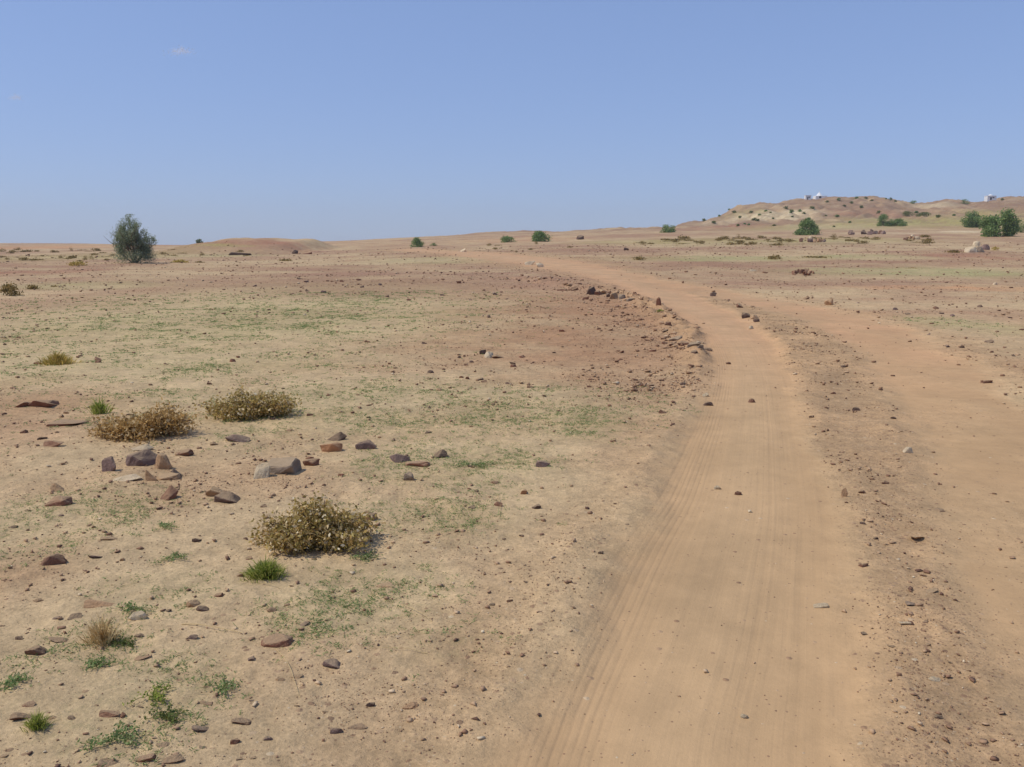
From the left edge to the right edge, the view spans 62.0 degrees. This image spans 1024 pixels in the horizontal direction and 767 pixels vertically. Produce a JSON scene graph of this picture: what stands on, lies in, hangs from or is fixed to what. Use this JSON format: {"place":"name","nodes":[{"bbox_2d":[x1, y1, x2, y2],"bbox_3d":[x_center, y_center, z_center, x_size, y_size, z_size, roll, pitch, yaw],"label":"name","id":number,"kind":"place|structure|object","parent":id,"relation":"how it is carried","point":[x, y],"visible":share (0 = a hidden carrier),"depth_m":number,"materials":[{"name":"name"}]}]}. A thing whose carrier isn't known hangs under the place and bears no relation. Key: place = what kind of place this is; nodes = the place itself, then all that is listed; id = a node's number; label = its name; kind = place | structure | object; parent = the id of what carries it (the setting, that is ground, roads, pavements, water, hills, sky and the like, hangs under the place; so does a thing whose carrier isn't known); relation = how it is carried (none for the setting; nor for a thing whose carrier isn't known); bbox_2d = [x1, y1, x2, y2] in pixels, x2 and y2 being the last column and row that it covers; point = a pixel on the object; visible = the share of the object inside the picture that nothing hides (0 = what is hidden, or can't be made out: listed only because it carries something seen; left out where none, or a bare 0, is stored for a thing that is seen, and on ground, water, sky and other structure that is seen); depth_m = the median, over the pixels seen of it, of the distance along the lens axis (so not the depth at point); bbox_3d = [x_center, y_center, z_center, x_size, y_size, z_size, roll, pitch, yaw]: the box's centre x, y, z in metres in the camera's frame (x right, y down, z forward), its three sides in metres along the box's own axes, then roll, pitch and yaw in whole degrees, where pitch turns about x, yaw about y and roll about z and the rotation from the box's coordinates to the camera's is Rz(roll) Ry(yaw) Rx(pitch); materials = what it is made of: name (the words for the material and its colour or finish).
{"place":"outdoors","nodes":[
{"label":"outdoors","id":0,"kind":"place"},
{"bbox_2d":[0,223,1023,766],"bbox_3d":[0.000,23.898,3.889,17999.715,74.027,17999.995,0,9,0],"label":"ground","id":1,"kind":"structure","parent":0,"point":[530,677],"depth_m":6.68,"materials":[{"name":"soil"}]},
{"bbox_2d":[0,281,24,295],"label":"scrub","id":2,"kind":"object","parent":1,"relation":"on","point":[9,289],"visible":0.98,"depth_m":30.21,"materials":[{"name":"brown plant"}]},
{"bbox_2d":[0,672,33,689],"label":"creeping herb","id":3,"kind":"object","parent":1,"relation":"on","point":[11,681],"visible":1,"depth_m":3.51,"materials":[{"name":"green plant"}]},
{"bbox_2d":[9,712,30,720],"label":"stone","id":4,"kind":"object","parent":1,"relation":"on","point":[14,716],"visible":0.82,"depth_m":3.24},
{"bbox_2d":[15,401,30,406],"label":"stone","id":5,"kind":"object","parent":1,"relation":"on","point":[24,404],"visible":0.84,"depth_m":9.57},
{"bbox_2d":[21,701,35,706],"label":"stone","id":6,"kind":"object","parent":1,"relation":"on","point":[30,704],"visible":1,"depth_m":3.34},
{"bbox_2d":[23,284,42,288],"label":"scrub","id":7,"kind":"object","parent":1,"relation":"on","point":[33,286],"visible":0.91,"depth_m":34.37,"materials":[{"name":"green plant"}]},
{"bbox_2d":[24,645,45,654],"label":"stone","id":8,"kind":"object","parent":1,"relation":"on","point":[38,649],"visible":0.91,"depth_m":3.79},
{"bbox_2d":[20,707,58,732],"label":"grass tuft","id":9,"kind":"object","parent":1,"relation":"on","point":[36,722],"visible":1,"depth_m":3.18,"materials":[{"name":"plant"}]},
{"bbox_2d":[28,400,58,407],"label":"stone","id":10,"kind":"object","parent":1,"relation":"on","point":[43,403],"visible":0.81,"depth_m":9.56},
{"bbox_2d":[43,440,63,446],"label":"stone","id":11,"kind":"object","parent":1,"relation":"on","point":[51,443],"visible":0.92,"depth_m":7.61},
{"bbox_2d":[41,553,66,565],"bbox_3d":[-2.614,1.017,4.853,0.139,0.086,0.090,-16,0,-16],"label":"stone","id":12,"kind":"object","parent":1,"relation":"on","point":[55,559],"visible":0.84,"depth_m":4.83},
{"bbox_2d":[50,483,63,490],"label":"stone","id":13,"kind":"object","parent":1,"relation":"on","point":[55,486],"visible":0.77,"depth_m":6.39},
{"bbox_2d":[48,637,68,642],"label":"stone","id":14,"kind":"object","parent":1,"relation":"on","point":[58,639],"visible":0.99,"depth_m":3.92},
{"bbox_2d":[45,495,72,505],"bbox_3d":[-3.211,0.846,6.013,0.196,0.105,0.133,-10,-12,18],"label":"stone","id":15,"kind":"object","parent":1,"relation":"on","point":[58,500],"visible":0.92,"depth_m":5.97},
{"bbox_2d":[37,350,82,365],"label":"grass tuft","id":16,"kind":"object","parent":1,"relation":"on","point":[58,359],"visible":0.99,"depth_m":12.98,"materials":[{"name":"plant"}]},
{"bbox_2d":[46,419,88,426],"bbox_3d":[-4.520,0.404,8.676,0.353,0.061,0.274,-2,9,13],"label":"stone","id":17,"kind":"object","parent":1,"relation":"on","point":[63,422],"visible":0.87,"depth_m":8.60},
{"bbox_2d":[67,613,81,619],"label":"stone","id":18,"kind":"object","parent":1,"relation":"on","point":[74,616],"visible":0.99,"depth_m":4.17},
{"bbox_2d":[66,261,87,265],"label":"scrub","id":19,"kind":"object","parent":1,"relation":"on","point":[75,263],"visible":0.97,"depth_m":69.86,"materials":[{"name":"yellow plant"}]},
{"bbox_2d":[82,395,113,414],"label":"grass tuft","id":20,"kind":"object","parent":1,"relation":"on","point":[99,407],"visible":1,"depth_m":9.11,"materials":[{"name":"green plant"}]},
{"bbox_2d":[79,653,116,671],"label":"creeping herb","id":21,"kind":"object","parent":1,"relation":"on","point":[98,662],"visible":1,"depth_m":3.70,"materials":[{"name":"green plant"}]},
{"bbox_2d":[84,599,114,607],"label":"stone","id":22,"kind":"object","parent":1,"relation":"on","point":[88,603],"visible":1,"depth_m":4.30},
{"bbox_2d":[73,610,130,648],"bbox_3d":[-1.897,1.117,3.914,0.275,0.164,0.238,0,9,0],"label":"grass tuft","id":23,"kind":"object","parent":1,"relation":"on","point":[99,635],"visible":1,"depth_m":3.91,"materials":[{"name":"plant"}]},
{"bbox_2d":[96,758,118,766],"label":"stone","id":24,"kind":"object","parent":1,"relation":"on","point":[109,762],"visible":1,"depth_m":2.96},
{"bbox_2d":[101,456,115,471],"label":"stone","id":25,"kind":"object","parent":1,"relation":"on","point":[108,463],"visible":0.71,"depth_m":6.87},
{"bbox_2d":[100,536,117,539],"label":"stone","id":26,"kind":"object","parent":1,"relation":"on","point":[108,538],"visible":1,"depth_m":5.26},
{"bbox_2d":[75,717,143,750],"bbox_3d":[-1.476,1.279,3.126,0.230,0.048,0.198,-3,10,-18],"label":"creeping herb","id":27,"kind":"object","parent":1,"relation":"on","point":[118,734],"visible":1,"depth_m":3.10,"materials":[{"name":"green plant"}]},
{"bbox_2d":[99,710,119,717],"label":"stone","id":28,"kind":"object","parent":1,"relation":"on","point":[107,713],"visible":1,"depth_m":3.28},
{"bbox_2d":[106,634,136,650],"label":"creeping herb","id":29,"kind":"object","parent":1,"relation":"on","point":[125,641],"visible":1,"depth_m":3.90,"materials":[{"name":"green plant"}]},
{"bbox_2d":[113,474,142,480],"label":"stone","id":30,"kind":"object","parent":1,"relation":"on","point":[130,477],"visible":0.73,"depth_m":6.64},
{"bbox_2d":[107,214,158,262],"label":"feathery tree","id":31,"kind":"object","parent":1,"relation":"on","point":[130,236],"visible":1,"depth_m":77.43,"materials":[{"name":"green plant"}]},
{"bbox_2d":[116,597,152,614],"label":"creeping herb","id":32,"kind":"object","parent":1,"relation":"on","point":[128,605],"visible":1,"depth_m":4.24,"materials":[{"name":"green plant"}]},
{"bbox_2d":[128,611,146,619],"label":"stone","id":33,"kind":"object","parent":1,"relation":"on","point":[137,615],"visible":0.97,"depth_m":4.16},
{"bbox_2d":[126,449,156,465],"bbox_3d":[-3.080,0.654,7.108,0.276,0.198,0.185,-14,9,-8],"label":"stone","id":34,"kind":"object","parent":1,"relation":"on","point":[143,457],"visible":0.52,"depth_m":7.05,"materials":[{"name":"stone"}]},
{"bbox_2d":[130,444,153,450],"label":"stone","id":35,"kind":"object","parent":1,"relation":"on","point":[144,446],"visible":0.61,"depth_m":7.58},
{"bbox_2d":[134,655,150,660],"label":"stone","id":36,"kind":"object","parent":1,"relation":"on","point":[139,657],"visible":1,"depth_m":3.78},
{"bbox_2d":[134,753,156,761],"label":"stone","id":37,"kind":"object","parent":1,"relation":"on","point":[146,757],"visible":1,"depth_m":2.99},
{"bbox_2d":[87,394,207,443],"bbox_3d":[-3.572,0.322,8.125,1.046,0.376,0.870,6,11,31],"label":"dry shrub","id":38,"kind":"object","parent":1,"relation":"on","point":[158,422],"visible":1,"depth_m":7.98,"materials":[{"name":"beige plant"}]},
{"bbox_2d":[122,684,173,706],"bbox_3d":[-1.440,1.239,3.408,0.186,0.039,0.175,0,9,0],"label":"creeping herb","id":39,"kind":"object","parent":1,"relation":"on","point":[155,695],"visible":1,"depth_m":3.39,"materials":[{"name":"green plant"}]},
{"bbox_2d":[145,470,157,480],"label":"stone","id":40,"kind":"object","parent":1,"relation":"on","point":[149,476],"visible":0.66,"depth_m":6.62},
{"bbox_2d":[156,742,169,746],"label":"stone","id":41,"kind":"object","parent":1,"relation":"on","point":[163,744],"visible":1,"depth_m":3.09,"materials":[{"name":"stone"}]},
{"bbox_2d":[155,453,172,468],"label":"stone","id":42,"kind":"object","parent":1,"relation":"on","point":[162,461],"visible":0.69,"depth_m":6.96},
{"bbox_2d":[142,702,188,722],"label":"creeping herb","id":43,"kind":"object","parent":1,"relation":"on","point":[167,716],"visible":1,"depth_m":3.26,"materials":[{"name":"green plant"}]},
{"bbox_2d":[152,520,180,530],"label":"creeping herb","id":44,"kind":"object","parent":1,"relation":"on","point":[161,524],"visible":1,"depth_m":5.48,"materials":[{"name":"green plant"}]},
{"bbox_2d":[157,472,179,479],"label":"stone","id":45,"kind":"object","parent":1,"relation":"on","point":[171,476],"visible":0.97,"depth_m":6.70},
{"bbox_2d":[160,485,177,500],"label":"stone","id":46,"kind":"object","parent":1,"relation":"on","point":[171,492],"visible":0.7,"depth_m":6.16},
{"bbox_2d":[149,551,191,563],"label":"creeping herb","id":47,"kind":"object","parent":1,"relation":"on","point":[172,557],"visible":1,"depth_m":4.93,"materials":[{"name":"green plant"}]},
{"bbox_2d":[163,754,184,763],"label":"stone","id":48,"kind":"object","parent":1,"relation":"on","point":[171,759],"visible":0.99,"depth_m":2.99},
{"bbox_2d":[175,449,193,455],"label":"stone","id":49,"kind":"object","parent":1,"relation":"on","point":[186,452],"visible":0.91,"depth_m":7.41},
{"bbox_2d":[186,599,199,607],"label":"stone","id":50,"kind":"object","parent":1,"relation":"on","point":[193,603],"visible":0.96,"depth_m":4.29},
{"bbox_2d":[192,725,208,730],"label":"stone","id":51,"kind":"object","parent":1,"relation":"on","point":[198,728],"visible":1,"depth_m":3.19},
{"bbox_2d":[196,605,208,611],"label":"stone","id":52,"kind":"object","parent":1,"relation":"on","point":[201,608],"visible":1,"depth_m":4.25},
{"bbox_2d":[205,486,223,495],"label":"stone","id":53,"kind":"object","parent":1,"relation":"on","point":[212,491],"visible":0.62,"depth_m":6.14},
{"bbox_2d":[202,674,242,700],"bbox_3d":[-1.196,1.236,3.507,0.163,0.045,0.176,3,10,18],"label":"creeping herb","id":54,"kind":"object","parent":1,"relation":"on","point":[226,684],"visible":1,"depth_m":3.50,"materials":[{"name":"green plant"}]},
{"bbox_2d":[214,491,239,502],"bbox_3d":[-2.005,0.820,6.043,0.197,0.116,0.132,5,23,18],"label":"stone","id":55,"kind":"object","parent":1,"relation":"on","point":[227,497],"visible":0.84,"depth_m":6.00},
{"bbox_2d":[230,738,239,744],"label":"stone","id":56,"kind":"object","parent":1,"relation":"on","point":[234,741],"visible":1,"depth_m":3.10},
{"bbox_2d":[225,434,249,441],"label":"stone","id":57,"kind":"object","parent":1,"relation":"on","point":[236,438],"visible":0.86,"depth_m":7.92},
{"bbox_2d":[229,252,250,254],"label":"stone","id":58,"kind":"object","parent":1,"relation":"on","point":[235,253],"visible":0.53,"depth_m":116.95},
{"bbox_2d":[231,717,251,724],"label":"stone","id":59,"kind":"object","parent":1,"relation":"on","point":[242,720],"visible":1,"depth_m":3.24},
{"bbox_2d":[192,383,301,421],"bbox_3d":[-2.801,0.191,9.118,1.052,0.371,0.992,-5,11,-30],"label":"dry shrub","id":60,"kind":"object","parent":1,"relation":"on","point":[240,406],"visible":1,"depth_m":8.97,"materials":[{"name":"beige plant"}]},
{"bbox_2d":[253,462,270,478],"bbox_3d":[-1.957,0.712,6.675,0.123,0.197,0.080,9,-8,-1],"label":"stone","id":61,"kind":"object","parent":1,"relation":"on","point":[262,470],"visible":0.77,"depth_m":6.65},
{"bbox_2d":[240,555,290,583],"bbox_3d":[-1.368,1.001,4.678,0.308,0.139,0.263,0,9,0],"label":"grass tuft","id":62,"kind":"object","parent":1,"relation":"on","point":[267,569],"visible":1,"depth_m":4.65,"materials":[{"name":"plant"}]},
{"bbox_2d":[261,633,292,647],"bbox_3d":[-1.080,1.182,3.910,0.150,0.057,0.095,0,9,-1],"label":"stone","id":63,"kind":"object","parent":1,"relation":"on","point":[277,640],"visible":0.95,"depth_m":3.88,"materials":[{"name":"stone"}]},
{"bbox_2d":[267,457,301,473],"bbox_3d":[-1.857,0.690,6.828,0.293,0.187,0.189,2,9,12],"label":"stone","id":64,"kind":"object","parent":1,"relation":"on","point":[288,465],"visible":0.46,"depth_m":6.77,"materials":[{"name":"stone"}]},
{"bbox_2d":[298,249,311,253],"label":"stone","id":65,"kind":"object","parent":1,"relation":"on","point":[306,251],"visible":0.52,"depth_m":128.33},
{"bbox_2d":[303,458,319,465],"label":"stone","id":66,"kind":"object","parent":1,"relation":"on","point":[311,462],"visible":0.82,"depth_m":7.05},
{"bbox_2d":[245,491,385,555],"bbox_3d":[-1.209,0.809,5.205,0.848,0.389,0.708,0,9,0],"label":"dry shrub","id":67,"kind":"object","parent":1,"relation":"on","point":[302,527],"visible":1,"depth_m":5.08,"materials":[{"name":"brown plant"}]},
{"bbox_2d":[320,442,342,451],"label":"stone","id":68,"kind":"object","parent":1,"relation":"on","point":[334,447],"visible":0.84,"depth_m":7.59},
{"bbox_2d":[322,658,340,668],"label":"stone","id":69,"kind":"object","parent":1,"relation":"on","point":[333,663],"visible":1,"depth_m":3.68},
{"bbox_2d":[324,432,346,440],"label":"stone","id":70,"kind":"object","parent":1,"relation":"on","point":[339,436],"visible":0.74,"depth_m":8.03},
{"bbox_2d":[330,728,342,733],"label":"stone","id":71,"kind":"object","parent":1,"relation":"on","point":[335,730],"visible":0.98,"depth_m":3.19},
{"bbox_2d":[347,723,366,729],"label":"stone","id":72,"kind":"object","parent":1,"relation":"on","point":[359,726],"visible":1,"depth_m":3.24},
{"bbox_2d":[345,549,382,561],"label":"creeping herb","id":73,"kind":"object","parent":1,"relation":"on","point":[361,556],"visible":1,"depth_m":4.96,"materials":[{"name":"green plant"}]},
{"bbox_2d":[355,440,376,449],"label":"stone","id":74,"kind":"object","parent":1,"relation":"on","point":[367,444],"visible":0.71,"depth_m":7.66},
{"bbox_2d":[364,511,376,519],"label":"stone","id":75,"kind":"object","parent":1,"relation":"on","point":[372,514],"visible":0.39,"depth_m":5.67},
{"bbox_2d":[376,582,394,587],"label":"stone","id":76,"kind":"object","parent":1,"relation":"on","point":[387,584],"visible":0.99,"depth_m":4.53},
{"bbox_2d":[389,453,409,462],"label":"stone","id":77,"kind":"object","parent":1,"relation":"on","point":[396,458],"visible":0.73,"depth_m":7.21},
{"bbox_2d":[403,471,414,479],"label":"stone","id":78,"kind":"object","parent":1,"relation":"on","point":[408,475],"visible":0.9,"depth_m":6.61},
{"bbox_2d":[402,702,417,708],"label":"stone","id":79,"kind":"object","parent":1,"relation":"on","point":[411,705],"visible":1,"depth_m":3.37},
{"bbox_2d":[409,237,423,246],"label":"green bush","id":80,"kind":"object","parent":1,"relation":"on","point":[416,241],"visible":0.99,"depth_m":160.90,"materials":[{"name":"green plant"}]},
{"bbox_2d":[405,461,429,466],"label":"stone","id":81,"kind":"object","parent":1,"relation":"on","point":[420,463],"visible":0.98,"depth_m":7.07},
{"bbox_2d":[434,449,447,457],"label":"stone","id":82,"kind":"object","parent":1,"relation":"on","point":[441,453],"visible":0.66,"depth_m":7.39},
{"bbox_2d":[443,460,492,467],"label":"creeping herb","id":83,"kind":"object","parent":1,"relation":"on","point":[479,464],"visible":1,"depth_m":7.02,"materials":[{"name":"green plant"}]},
{"bbox_2d":[484,351,492,357],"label":"stone","id":84,"kind":"object","parent":1,"relation":"on","point":[488,354],"visible":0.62,"depth_m":13.70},
{"bbox_2d":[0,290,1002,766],"bbox_3d":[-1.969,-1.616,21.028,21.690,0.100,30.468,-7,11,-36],"label":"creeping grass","id":85,"kind":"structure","parent":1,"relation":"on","point":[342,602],"depth_m":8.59,"materials":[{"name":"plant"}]},
{"bbox_2d":[501,235,516,242],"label":"green bush","id":86,"kind":"object","parent":1,"relation":"on","point":[505,239],"visible":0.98,"depth_m":177.85,"materials":[{"name":"green plant"}]},
{"bbox_2d":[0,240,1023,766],"bbox_3d":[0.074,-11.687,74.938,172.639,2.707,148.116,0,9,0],"label":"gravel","id":87,"kind":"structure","parent":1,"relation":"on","point":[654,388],"depth_m":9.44,"materials":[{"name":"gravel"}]},
{"bbox_2d":[532,230,551,241],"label":"green bush","id":88,"kind":"object","parent":1,"relation":"on","point":[539,236],"visible":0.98,"depth_m":178.66,"materials":[{"name":"green plant"}]},
{"bbox_2d":[536,460,549,466],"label":"stone","id":89,"kind":"object","parent":1,"relation":"on","point":[541,463],"visible":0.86,"depth_m":6.93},
{"bbox_2d":[586,287,595,294],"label":"stone","id":90,"kind":"object","parent":1,"relation":"on","point":[591,290],"visible":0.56,"depth_m":30.90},
{"bbox_2d":[609,293,617,298],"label":"stone","id":91,"kind":"object","parent":1,"relation":"on","point":[613,295],"visible":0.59,"depth_m":28.62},
{"bbox_2d":[659,224,676,232],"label":"green bush","id":92,"kind":"object","parent":1,"relation":"on","point":[668,230],"visible":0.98,"depth_m":229.61,"materials":[{"name":"green plant"}]},
{"bbox_2d":[794,218,820,234],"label":"green bush","id":93,"kind":"object","parent":1,"relation":"on","point":[809,226],"visible":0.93,"depth_m":183.13,"materials":[{"name":"green plant"}]},
{"bbox_2d":[802,256,831,257],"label":"scrub","id":94,"kind":"object","parent":1,"relation":"on","point":[817,256],"visible":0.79,"depth_m":76.45,"materials":[{"name":"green plant"}]},
{"bbox_2d":[824,298,833,304],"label":"stone","id":95,"kind":"object","parent":1,"relation":"on","point":[828,302],"visible":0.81,"depth_m":25.81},
{"bbox_2d":[841,488,847,496],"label":"stone","id":96,"kind":"object","parent":1,"relation":"on","point":[844,492],"visible":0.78,"depth_m":6.18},
{"bbox_2d":[876,214,892,225],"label":"green bush","id":97,"kind":"object","parent":1,"relation":"on","point":[882,218],"visible":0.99,"depth_m":235.29,"materials":[{"name":"green plant"}]},
{"bbox_2d":[889,218,907,225],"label":"green bush","id":98,"kind":"object","parent":1,"relation":"on","point":[899,222],"visible":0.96,"depth_m":235.70,"materials":[{"name":"green plant"}]},
{"bbox_2d":[903,447,912,452],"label":"stone","id":99,"kind":"object","parent":1,"relation":"on","point":[907,450],"visible":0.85,"depth_m":7.48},
{"bbox_2d":[926,587,937,593],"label":"stone","id":100,"kind":"object","parent":1,"relation":"on","point":[932,590],"visible":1,"depth_m":4.48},
{"bbox_2d":[928,676,940,681],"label":"stone","id":101,"kind":"object","parent":1,"relation":"on","point":[934,678],"visible":1,"depth_m":3.56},
{"bbox_2d":[964,246,976,251],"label":"stone","id":102,"kind":"object","parent":1,"relation":"on","point":[971,249],"visible":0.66,"depth_m":89.10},
{"bbox_2d":[959,210,982,227],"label":"green bush","id":103,"kind":"object","parent":1,"relation":"on","point":[969,221],"visible":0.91,"depth_m":210.25,"materials":[{"name":"green plant"}]},
{"bbox_2d":[975,207,1023,236],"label":"green bush","id":104,"kind":"object","parent":1,"relation":"on","point":[1007,221],"visible":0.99,"depth_m":156.25,"materials":[{"name":"green plant"}]},
{"bbox_2d":[0,0,1023,244],"label":"sky","id":105,"kind":"structure","parent":0,"point":[206,120],"materials":[{"name":"blue"}]},
{"bbox_2d":[390,249,1023,766],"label":"dirt track","id":106,"kind":"structure","parent":0,"point":[688,607],"depth_m":4.79,"materials":[{"name":"soil"}]},
{"bbox_2d":[813,603,828,607],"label":"stone","id":107,"kind":"object","parent":106,"relation":"on","point":[821,605],"visible":1,"depth_m":4.32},
{"bbox_2d":[591,196,1023,229],"bbox_3d":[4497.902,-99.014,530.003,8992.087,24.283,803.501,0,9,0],"label":"hill","id":108,"kind":"structure","parent":0,"point":[892,209],"depth_m":323.69,"materials":[{"name":"soil"}]},
{"bbox_2d":[813,191,826,198],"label":"white shrine","id":109,"kind":"object","parent":108,"relation":"on","point":[818,196],"visible":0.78,"depth_m":384.26,"materials":[{"name":"grey"}]},
{"bbox_2d":[915,212,930,216],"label":"green bush","id":110,"kind":"object","parent":108,"relation":"on","point":[919,214],"visible":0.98,"depth_m":292.58,"materials":[{"name":"green plant"}]},
{"bbox_2d":[984,194,996,201],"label":"white hut","id":111,"kind":"object","parent":108,"relation":"on","point":[990,197],"visible":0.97,"depth_m":385.61,"materials":[{"name":"grey"}]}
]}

